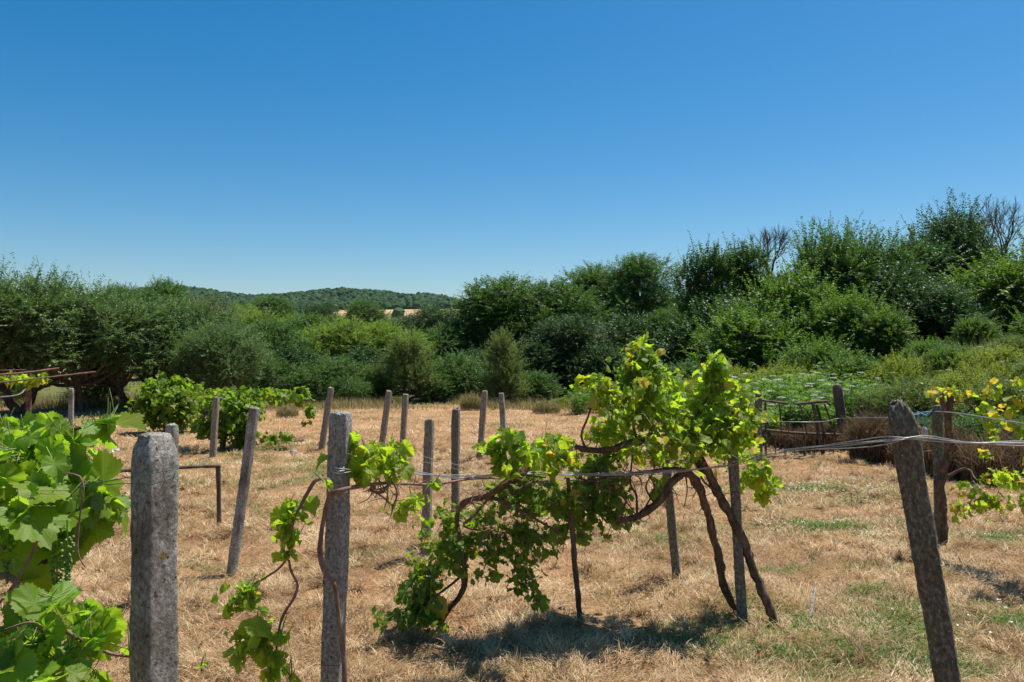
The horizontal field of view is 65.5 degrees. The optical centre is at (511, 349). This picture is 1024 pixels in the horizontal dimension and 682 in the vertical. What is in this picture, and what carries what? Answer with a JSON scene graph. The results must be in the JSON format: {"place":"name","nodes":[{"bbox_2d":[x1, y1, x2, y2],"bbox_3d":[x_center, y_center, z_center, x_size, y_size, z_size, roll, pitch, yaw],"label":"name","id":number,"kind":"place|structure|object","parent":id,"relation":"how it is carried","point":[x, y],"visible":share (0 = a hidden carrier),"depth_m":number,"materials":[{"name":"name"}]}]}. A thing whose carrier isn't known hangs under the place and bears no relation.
{"place":"outdoors","nodes":[
{"label":"outdoors","id":0,"kind":"place"},
{"bbox_2d":[0,391,602,410],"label":"verge grass","id":1,"kind":"structure","parent":0,"point":[50,402],"depth_m":22.86,"materials":[{"name":"plant"}]},
{"bbox_2d":[336,309,460,317],"bbox_3d":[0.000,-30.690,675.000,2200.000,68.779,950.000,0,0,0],"label":"hills","id":2,"kind":"structure","parent":0,"point":[386,312],"depth_m":490.66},
{"bbox_2d":[85,285,684,321],"bbox_3d":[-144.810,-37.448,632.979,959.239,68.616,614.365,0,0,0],"label":"wood","id":3,"kind":"object","parent":2,"relation":"on","point":[397,303],"visible":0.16,"depth_m":743.43,"materials":[{"name":"plant"}]},
{"bbox_2d":[0,356,1023,681],"bbox_3d":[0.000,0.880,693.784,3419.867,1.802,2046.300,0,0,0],"label":"ground","id":4,"kind":"structure","parent":0,"point":[370,576],"depth_m":6.01,"materials":[{"name":"plant"}]},
{"bbox_2d":[0,367,95,411],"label":"rusty pergola","id":5,"kind":"object","parent":4,"relation":"on","point":[28,394],"visible":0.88,"depth_m":13.81,"materials":[{"name":"metal"}]},
{"bbox_2d":[0,370,48,390],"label":"grapevine","id":6,"kind":"object","parent":5,"relation":"on","point":[33,383],"visible":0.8,"depth_m":13.82,"materials":[{"name":"green plant"}]},
{"bbox_2d":[0,252,130,415],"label":"fruit tree","id":7,"kind":"object","parent":4,"relation":"on","point":[44,300],"visible":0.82,"depth_m":19.72,"materials":[{"name":"green plant"}]},
{"bbox_2d":[0,388,146,681],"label":"grapevine","id":8,"kind":"object","parent":4,"relation":"on","point":[52,518],"visible":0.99,"depth_m":1.84,"materials":[{"name":"green plant"}]},
{"bbox_2d":[2,270,161,412],"bbox_3d":[-11.619,-0.164,21.652,3.954,4.030,4.287,0,0,-11],"label":"fruit tree","id":9,"kind":"object","parent":4,"relation":"on","point":[77,382],"visible":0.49,"depth_m":20.86,"materials":[{"name":"green plant"}]},
{"bbox_2d":[55,373,129,405],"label":"thicket shrub","id":10,"kind":"object","parent":4,"relation":"on","point":[89,392],"visible":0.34,"depth_m":23.13,"materials":[{"name":"green plant"}]},
{"bbox_2d":[51,282,206,409],"bbox_3d":[-10.737,-0.031,22.347,4.578,3.754,4.388,0,0,-26],"label":"fruit tree","id":11,"kind":"object","parent":4,"relation":"on","point":[141,314],"visible":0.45,"depth_m":21.78,"materials":[{"name":"green plant"}]},
{"bbox_2d":[129,430,178,681],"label":"concrete post","id":12,"kind":"object","parent":4,"relation":"on","point":[153,641],"visible":0.98,"depth_m":1.84,"materials":[{"name":"concrete"}]},
{"bbox_2d":[124,370,204,431],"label":"grapevine","id":13,"kind":"object","parent":4,"relation":"on","point":[162,398],"visible":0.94,"depth_m":16.11,"materials":[{"name":"green plant"}]},
{"bbox_2d":[134,273,196,374],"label":"broadleaf tree","id":14,"kind":"object","parent":4,"relation":"on","point":[166,284],"visible":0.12,"depth_m":45.35,"materials":[{"name":"green plant"}]},
{"bbox_2d":[120,464,221,524],"bbox_3d":[-3.469,1.412,7.291,1.556,0.735,0.068,0,0,-31],"label":"wooden rail","id":15,"kind":"object","parent":4,"relation":"on","point":[218,480],"visible":0.52,"depth_m":7.66,"materials":[{"name":"brown wood"}]},
{"bbox_2d":[131,286,272,381],"bbox_3d":[-9.716,-0.065,24.080,3.993,3.818,4.330,0,0,31],"label":"fruit tree","id":16,"kind":"object","parent":4,"relation":"on","point":[205,311],"visible":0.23,"depth_m":23.64,"materials":[{"name":"green plant"}]},
{"bbox_2d":[209,397,219,456],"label":"concrete post","id":17,"kind":"object","parent":4,"relation":"on","point":[214,424],"visible":0.9,"depth_m":12.17,"materials":[{"name":"concrete"}]},
{"bbox_2d":[159,311,275,393],"bbox_3d":[-7.809,0.374,21.496,2.736,2.919,2.855,0,0,-42],"label":"shrub","id":18,"kind":"object","parent":4,"relation":"on","point":[229,359],"visible":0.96,"depth_m":21.07,"materials":[{"name":"green plant"}]},
{"bbox_2d":[226,406,259,575],"bbox_3d":[-2.080,1.159,6.134,0.074,1.460,0.075,8,0,15],"label":"concrete post","id":19,"kind":"object","parent":4,"relation":"on","point":[243,489],"visible":0.94,"depth_m":6.10,"materials":[{"name":"concrete"}]},
{"bbox_2d":[184,384,316,451],"bbox_3d":[-4.284,1.189,13.615,2.399,1.209,1.726,0,0,-34],"label":"grapevine","id":20,"kind":"object","parent":4,"relation":"on","point":[234,406],"visible":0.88,"depth_m":13.16,"materials":[{"name":"green plant"}]},
{"bbox_2d":[232,301,301,328],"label":"young tree","id":21,"kind":"object","parent":4,"relation":"on","point":[251,315],"visible":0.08,"depth_m":35.67,"materials":[{"name":"green plant"}]},
{"bbox_2d":[240,292,299,323],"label":"broadleaf tree","id":22,"kind":"object","parent":4,"relation":"on","point":[280,305],"visible":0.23,"depth_m":147.51,"materials":[{"name":"green plant"}]},
{"bbox_2d":[235,351,306,392],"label":"thicket shrub","id":23,"kind":"object","parent":4,"relation":"on","point":[273,375],"visible":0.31,"depth_m":24.61,"materials":[{"name":"green plant"}]},
{"bbox_2d":[246,316,314,357],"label":"broadleaf tree","id":24,"kind":"object","parent":4,"relation":"on","point":[280,337],"visible":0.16,"depth_m":27.46,"materials":[{"name":"green plant"}]},
{"bbox_2d":[260,339,334,399],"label":"broadleaf tree","id":25,"kind":"object","parent":4,"relation":"on","point":[296,355],"visible":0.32,"depth_m":26.10,"materials":[{"name":"green plant"}]},
{"bbox_2d":[268,368,339,403],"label":"thicket shrub","id":26,"kind":"object","parent":4,"relation":"on","point":[318,385],"visible":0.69,"depth_m":24.33,"materials":[{"name":"green plant"}]},
{"bbox_2d":[274,310,342,375],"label":"broadleaf tree","id":27,"kind":"object","parent":4,"relation":"on","point":[312,317],"visible":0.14,"depth_m":32.44,"materials":[{"name":"green plant"}]},
{"bbox_2d":[318,387,333,449],"bbox_3d":[-3.129,1.223,13.371,0.092,1.213,0.091,9,0,26],"label":"concrete post","id":28,"kind":"object","parent":4,"relation":"on","point":[326,414],"visible":0.9,"depth_m":13.34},
{"bbox_2d":[280,352,390,400],"bbox_3d":[-5.498,0.982,25.505,3.408,1.887,2.923,0,0,-6],"label":"thicket shrub","id":29,"kind":"object","parent":4,"relation":"on","point":[345,368],"visible":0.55,"depth_m":25.18,"materials":[{"name":"green plant"}]},
{"bbox_2d":[320,410,351,681],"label":"concrete post","id":30,"kind":"object","parent":4,"relation":"on","point":[336,556],"visible":0.8,"depth_m":3.23,"materials":[{"name":"concrete"}]},
{"bbox_2d":[330,435,1023,478],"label":"wire bundle","id":31,"kind":"object","parent":30,"relation":"attached to","point":[896,439],"visible":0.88,"depth_m":3.89,"materials":[{"name":"metal"}]},
{"bbox_2d":[294,309,394,367],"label":"young tree","id":32,"kind":"object","parent":4,"relation":"on","point":[328,335],"visible":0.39,"depth_m":29.27,"materials":[{"name":"green plant"}]},
{"bbox_2d":[319,375,375,404],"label":"thicket shrub","id":33,"kind":"object","parent":4,"relation":"on","point":[356,388],"visible":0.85,"depth_m":24.21,"materials":[{"name":"green plant"}]},
{"bbox_2d":[196,431,499,681],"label":"grapevine","id":34,"kind":"object","parent":4,"relation":"on","point":[374,460],"visible":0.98,"depth_m":3.19,"materials":[{"name":"plant"}]},
{"bbox_2d":[335,297,396,330],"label":"broadleaf tree","id":35,"kind":"object","parent":4,"relation":"on","point":[366,310],"visible":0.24,"depth_m":118.52,"materials":[{"name":"green plant"}]},
{"bbox_2d":[333,339,406,398],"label":"broadleaf tree","id":36,"kind":"object","parent":4,"relation":"on","point":[367,356],"visible":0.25,"depth_m":27.15,"materials":[{"name":"green plant"}]},
{"bbox_2d":[329,314,442,391],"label":"young tree","id":37,"kind":"object","parent":4,"relation":"on","point":[386,330],"visible":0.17,"depth_m":30.33,"materials":[{"name":"green plant"}]},
{"bbox_2d":[366,326,450,402],"bbox_3d":[-3.248,0.583,25.260,2.906,2.663,2.059,0,0,19],"label":"shrub","id":38,"kind":"object","parent":4,"relation":"on","point":[407,375],"visible":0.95,"depth_m":25.06,"materials":[{"name":"green plant"}]},
{"bbox_2d":[421,418,433,557],"bbox_3d":[-0.684,1.195,6.432,0.077,1.285,0.076,2,0,15],"label":"concrete post","id":39,"kind":"object","parent":4,"relation":"on","point":[428,448],"visible":0.69,"depth_m":6.40,"materials":[{"name":"concrete"}]},
{"bbox_2d":[395,302,469,363],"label":"broadleaf tree","id":40,"kind":"object","parent":4,"relation":"on","point":[433,315],"visible":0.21,"depth_m":46.28,"materials":[{"name":"green plant"}]},
{"bbox_2d":[410,371,470,403],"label":"leafy shrub","id":41,"kind":"object","parent":4,"relation":"on","point":[440,393],"visible":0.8,"depth_m":25.09,"materials":[{"name":"green plant"}]},
{"bbox_2d":[416,319,489,377],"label":"broadleaf tree","id":42,"kind":"object","parent":4,"relation":"on","point":[455,337],"visible":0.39,"depth_m":32.16,"materials":[{"name":"green plant"}]},
{"bbox_2d":[413,348,497,398],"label":"thicket shrub","id":43,"kind":"object","parent":4,"relation":"on","point":[456,364],"visible":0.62,"depth_m":25.95,"materials":[{"name":"green plant"}]},
{"bbox_2d":[451,408,459,546],"bbox_3d":[-0.487,1.177,6.859,0.071,1.356,0.070,0,0,15],"label":"concrete post","id":44,"kind":"object","parent":4,"relation":"on","point":[455,446],"visible":0.62,"depth_m":6.83,"materials":[{"name":"concrete"}]},
{"bbox_2d":[371,424,586,635],"bbox_3d":[-0.184,1.075,4.668,1.269,1.332,1.032,0,0,0],"label":"grapevine","id":45,"kind":"object","parent":4,"relation":"on","point":[424,602],"visible":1,"depth_m":4.69,"materials":[{"name":"green plant"}]},
{"bbox_2d":[439,270,557,389],"bbox_3d":[-0.235,-0.733,33.956,6.475,5.314,6.238,0,0,37],"label":"broadleaf tree","id":46,"kind":"object","parent":4,"relation":"on","point":[478,310],"visible":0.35,"depth_m":32.76,"materials":[{"name":"green plant"}]},
{"bbox_2d":[471,323,534,401],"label":"shrub","id":47,"kind":"object","parent":4,"relation":"on","point":[503,378],"visible":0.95,"depth_m":23.98,"materials":[{"name":"green plant"}]},
{"bbox_2d":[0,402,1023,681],"bbox_3d":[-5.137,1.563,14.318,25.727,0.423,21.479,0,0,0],"label":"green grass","id":48,"kind":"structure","parent":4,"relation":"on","point":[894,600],"depth_m":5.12,"materials":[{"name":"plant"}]},
{"bbox_2d":[0,491,1023,681],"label":"loose straw","id":49,"kind":"object","parent":4,"relation":"on","point":[958,638],"visible":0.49,"depth_m":5.18,"materials":[{"name":"plant"}]},
{"bbox_2d":[484,329,577,394],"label":"broadleaf tree","id":50,"kind":"object","parent":4,"relation":"on","point":[535,362],"visible":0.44,"depth_m":27.27,"materials":[{"name":"green plant"}]},
{"bbox_2d":[506,367,565,401],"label":"leafy shrub","id":51,"kind":"object","parent":4,"relation":"on","point":[546,389],"visible":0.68,"depth_m":25.20,"materials":[{"name":"green plant"}]},
{"bbox_2d":[489,273,619,383],"bbox_3d":[1.573,-0.581,32.882,5.698,5.014,5.914,0,0,-1],"label":"broadleaf tree","id":52,"kind":"object","parent":4,"relation":"on","point":[570,301],"visible":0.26,"depth_m":31.93,"materials":[{"name":"green plant"}]},
{"bbox_2d":[523,309,624,396],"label":"broadleaf tree","id":53,"kind":"object","parent":4,"relation":"on","point":[572,332],"visible":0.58,"depth_m":27.70,"materials":[{"name":"green plant"}]},
{"bbox_2d":[566,477,581,622],"bbox_3d":[0.376,1.248,4.880,0.048,0.969,0.296,0,0,22],"label":"wooden stake","id":54,"kind":"object","parent":4,"relation":"on","point":[575,568],"visible":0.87,"depth_m":4.90,"materials":[{"name":"brown wood"}]},
{"bbox_2d":[555,260,621,321],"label":"ash tree","id":55,"kind":"object","parent":4,"relation":"on","point":[589,276],"visible":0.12,"depth_m":43.10,"materials":[{"name":"green plant"}]},
{"bbox_2d":[558,337,626,393],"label":"broadleaf tree","id":56,"kind":"object","parent":4,"relation":"on","point":[601,362],"visible":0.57,"depth_m":26.59,"materials":[{"name":"green plant"}]},
{"bbox_2d":[179,414,1023,681],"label":"ground weeds","id":57,"kind":"object","parent":4,"relation":"on","point":[839,642],"visible":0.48,"depth_m":4.90,"materials":[{"name":"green plant"}]},
{"bbox_2d":[584,304,670,356],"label":"broadleaf tree","id":58,"kind":"object","parent":4,"relation":"on","point":[629,329],"visible":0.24,"depth_m":29.41,"materials":[{"name":"green plant"}]},
{"bbox_2d":[589,251,685,331],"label":"ash tree","id":59,"kind":"object","parent":4,"relation":"on","point":[629,282],"visible":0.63,"depth_m":41.02,"materials":[{"name":"green plant"}]},
{"bbox_2d":[624,306,681,350],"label":"broadleaf tree","id":60,"kind":"object","parent":4,"relation":"on","point":[658,319],"visible":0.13,"depth_m":30.45,"materials":[{"name":"green plant"}]},
{"bbox_2d":[531,331,783,627],"bbox_3d":[0.922,0.802,5.076,1.604,1.846,1.004,0,0,13],"label":"grapevine","id":61,"kind":"object","parent":4,"relation":"on","point":[691,426],"visible":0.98,"depth_m":4.92,"materials":[{"name":"green plant"}]},
{"bbox_2d":[660,445,680,580],"bbox_3d":[1.162,1.240,5.806,0.068,1.184,0.069,-5,0,15],"label":"concrete post","id":62,"kind":"object","parent":4,"relation":"on","point":[672,530],"visible":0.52,"depth_m":5.78,"materials":[{"name":"concrete"}]},
{"bbox_2d":[661,230,749,338],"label":"poplar tree","id":63,"kind":"object","parent":4,"relation":"on","point":[701,279],"visible":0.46,"depth_m":26.60,"materials":[{"name":"green plant"}]},
{"bbox_2d":[651,282,764,368],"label":"broadleaf tree","id":64,"kind":"object","parent":4,"relation":"on","point":[702,317],"visible":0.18,"depth_m":24.77,"materials":[{"name":"green plant"}]},
{"bbox_2d":[727,422,747,623],"bbox_3d":[1.417,1.152,5.011,0.069,1.416,0.073,-3,0,15],"label":"concrete post","id":65,"kind":"object","parent":4,"relation":"on","point":[738,556],"visible":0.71,"depth_m":4.98,"materials":[{"name":"concrete"}]},
{"bbox_2d":[675,292,807,398],"bbox_3d":[6.324,0.034,21.585,3.744,3.339,3.872,0,0,14],"label":"elm tree","id":66,"kind":"object","parent":4,"relation":"on","point":[739,338],"visible":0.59,"depth_m":20.93,"materials":[{"name":"green plant"}]},
{"bbox_2d":[713,231,776,307],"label":"poplar tree","id":67,"kind":"object","parent":4,"relation":"on","point":[744,258],"visible":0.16,"depth_m":26.95,"materials":[{"name":"green plant"}]},
{"bbox_2d":[747,226,791,278],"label":"bare tree","id":68,"kind":"object","parent":4,"relation":"on","point":[766,239],"visible":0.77,"depth_m":28.76,"materials":[{"name":"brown wood"}]},
{"bbox_2d":[751,374,805,424],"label":"elder weed","id":69,"kind":"object","parent":4,"relation":"on","point":[771,395],"visible":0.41,"depth_m":14.94,"materials":[{"name":"green plant"}]},
{"bbox_2d":[763,420,800,449],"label":"dry bush","id":70,"kind":"object","parent":4,"relation":"on","point":[780,441],"visible":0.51,"depth_m":13.46,"materials":[{"name":"plant"}]},
{"bbox_2d":[751,390,829,433],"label":"elder weed","id":71,"kind":"object","parent":4,"relation":"on","point":[792,414],"visible":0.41,"depth_m":14.05,"materials":[{"name":"green plant"}]},
{"bbox_2d":[762,399,841,455],"bbox_3d":[4.598,1.294,12.724,1.293,1.016,0.227,0,0,0],"label":"broken fence","id":72,"kind":"object","parent":4,"relation":"on","point":[818,434],"visible":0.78,"depth_m":12.67,"materials":[{"name":"brown wood"}]},
{"bbox_2d":[736,249,873,356],"bbox_3d":[8.373,-0.786,23.414,4.092,4.202,4.232,0,0,7],"label":"elm tree","id":73,"kind":"object","parent":4,"relation":"on","point":[794,289],"visible":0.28,"depth_m":22.87,"materials":[{"name":"green plant"}]},
{"bbox_2d":[768,329,854,374],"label":"elm tree","id":74,"kind":"object","parent":4,"relation":"on","point":[816,352],"visible":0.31,"depth_m":18.49,"materials":[{"name":"green plant"}]},
{"bbox_2d":[788,417,844,450],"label":"dry bush","id":75,"kind":"object","parent":4,"relation":"on","point":[808,438],"visible":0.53,"depth_m":13.08,"materials":[{"name":"plant"}]},
{"bbox_2d":[784,389,850,429],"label":"elder weed","id":76,"kind":"object","parent":4,"relation":"on","point":[831,411],"visible":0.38,"depth_m":13.99,"materials":[{"name":"green plant"}]},
{"bbox_2d":[766,210,891,305],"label":"elm tree","id":77,"kind":"object","parent":4,"relation":"on","point":[825,249],"visible":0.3,"depth_m":24.34,"materials":[{"name":"green plant"}]},
{"bbox_2d":[832,384,848,451],"bbox_3d":[5.469,1.202,13.200,0.127,1.269,0.146,-8,0,-17],"label":"wooden post","id":78,"kind":"object","parent":4,"relation":"on","point":[838,397],"visible":0.63,"depth_m":13.14,"materials":[{"name":"grey wood"}]},
{"bbox_2d":[813,380,885,425],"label":"elder weed","id":79,"kind":"object","parent":4,"relation":"on","point":[850,398],"visible":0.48,"depth_m":14.54,"materials":[{"name":"green plant"}]},
{"bbox_2d":[786,278,914,359],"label":"elm tree","id":80,"kind":"object","parent":4,"relation":"on","point":[834,310],"visible":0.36,"depth_m":21.03,"materials":[{"name":"green plant"}]},
{"bbox_2d":[813,345,903,400],"bbox_3d":[7.305,0.679,16.956,1.850,1.569,1.914,0,0,20],"label":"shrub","id":81,"kind":"object","parent":4,"relation":"on","point":[857,363],"visible":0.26,"depth_m":16.74,"materials":[{"name":"green plant"}]},
{"bbox_2d":[835,401,890,461],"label":"dry bush","id":82,"kind":"object","parent":4,"relation":"on","point":[864,427],"visible":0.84,"depth_m":11.94,"materials":[{"name":"plant"}]},
{"bbox_2d":[832,298,918,362],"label":"elm tree","id":83,"kind":"object","parent":4,"relation":"on","point":[895,333],"visible":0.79,"depth_m":20.09,"materials":[{"name":"green plant"}]},
{"bbox_2d":[814,218,949,302],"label":"elm tree","id":84,"kind":"object","parent":4,"relation":"on","point":[909,253],"visible":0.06,"depth_m":24.75,"materials":[{"name":"green plant"}]},
{"bbox_2d":[830,252,960,345],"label":"broadleaf tree","id":85,"kind":"object","parent":4,"relation":"on","point":[882,279],"visible":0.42,"depth_m":22.89,"materials":[{"name":"green plant"}]},
{"bbox_2d":[863,346,938,389],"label":"weedy shrub","id":86,"kind":"object","parent":4,"relation":"on","point":[882,372],"visible":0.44,"depth_m":16.18,"materials":[{"name":"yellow plant"}]},
{"bbox_2d":[861,371,977,422],"bbox_3d":[7.021,0.983,13.798,1.766,1.245,1.804,0,0,-26],"label":"wild shrub","id":87,"kind":"object","parent":4,"relation":"on","point":[918,399],"visible":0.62,"depth_m":13.63,"materials":[{"name":"green plant"}]},
{"bbox_2d":[868,217,976,285],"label":"elm tree","id":88,"kind":"object","parent":4,"relation":"on","point":[937,265],"visible":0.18,"depth_m":25.87,"materials":[{"name":"green plant"}]},
{"bbox_2d":[897,335,948,365],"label":"elm tree","id":89,"kind":"object","parent":4,"relation":"on","point":[917,347],"visible":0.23,"depth_m":17.70,"materials":[{"name":"green plant"}]},
{"bbox_2d":[888,398,960,681],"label":"concrete post","id":90,"kind":"object","parent":4,"relation":"on","point":[908,454],"visible":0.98,"depth_m":2.71,"materials":[{"name":"concrete"}]},
{"bbox_2d":[932,405,944,535],"bbox_3d":[3.804,1.167,7.100,0.076,1.356,0.080,-1,0,-17],"label":"wooden post","id":91,"kind":"object","parent":4,"relation":"on","point":[937,431],"visible":0.51,"depth_m":7.08,"materials":[{"name":"wood"}]},
{"bbox_2d":[887,273,1005,346],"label":"broadleaf tree","id":92,"kind":"object","parent":4,"relation":"on","point":[940,300],"visible":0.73,"depth_m":21.08,"materials":[{"name":"green plant"}]},
{"bbox_2d":[922,337,980,375],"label":"elm tree","id":93,"kind":"object","parent":4,"relation":"on","point":[949,353],"visible":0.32,"depth_m":16.02,"materials":[{"name":"green plant"}]},
{"bbox_2d":[921,414,987,478],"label":"dry bush","id":94,"kind":"object","parent":4,"relation":"on","point":[927,447],"visible":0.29,"depth_m":10.54,"materials":[{"name":"plant"}]},
{"bbox_2d":[899,187,1021,332],"bbox_3d":[15.530,-2.783,28.120,4.644,6.133,4.506,0,0,-45],"label":"elm tree","id":95,"kind":"object","parent":4,"relation":"on","point":[975,244],"visible":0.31,"depth_m":27.37,"materials":[{"name":"green plant"}]},
{"bbox_2d":[914,367,1023,414],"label":"weedy shrub","id":96,"kind":"object","parent":4,"relation":"on","point":[967,379],"visible":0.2,"depth_m":14.23,"materials":[{"name":"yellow plant"}]},
{"bbox_2d":[920,373,1023,544],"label":"grapevine","id":97,"kind":"object","parent":4,"relation":"on","point":[982,503],"visible":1,"depth_m":6.33,"materials":[{"name":"green plant"}]},
{"bbox_2d":[927,407,1019,441],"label":"thicket shrub","id":98,"kind":"object","parent":4,"relation":"on","point":[965,424],"visible":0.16,"depth_m":11.54,"materials":[{"name":"green plant"}]},
{"bbox_2d":[944,311,1006,347],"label":"bush","id":99,"kind":"object","parent":4,"relation":"on","point":[976,329],"visible":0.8,"depth_m":18.80,"materials":[{"name":"green plant"}]},
{"bbox_2d":[930,241,1023,339],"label":"elm tree","id":100,"kind":"object","parent":4,"relation":"on","point":[1009,290],"visible":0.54,"depth_m":21.85,"materials":[{"name":"green plant"}]},
{"bbox_2d":[936,354,1022,391],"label":"weedy shrub","id":101,"kind":"object","parent":4,"relation":"on","point":[978,370],"visible":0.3,"depth_m":14.87,"materials":[{"name":"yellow plant"}]},
{"bbox_2d":[945,338,1023,373],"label":"weedy shrub","id":102,"kind":"object","parent":4,"relation":"on","point":[1003,354],"visible":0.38,"depth_m":15.40,"materials":[{"name":"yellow plant"}]},
{"bbox_2d":[951,422,1023,484],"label":"dry bush","id":103,"kind":"object","parent":4,"relation":"on","point":[1010,458],"visible":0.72,"depth_m":9.97,"materials":[{"name":"plant"}]},
{"bbox_2d":[961,372,1023,418],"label":"wild shrub","id":104,"kind":"object","parent":4,"relation":"on","point":[1008,389],"visible":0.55,"depth_m":13.41,"materials":[{"name":"green plant"}]},
{"bbox_2d":[962,195,1023,255],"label":"bare tree","id":105,"kind":"object","parent":4,"relation":"on","point":[1001,221],"visible":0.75,"depth_m":28.90,"materials":[{"name":"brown wood"}]},
{"bbox_2d":[0,0,1023,299],"label":"sky","id":106,"kind":"structure","parent":0,"point":[247,147],"materials":[{"name":"blue"}]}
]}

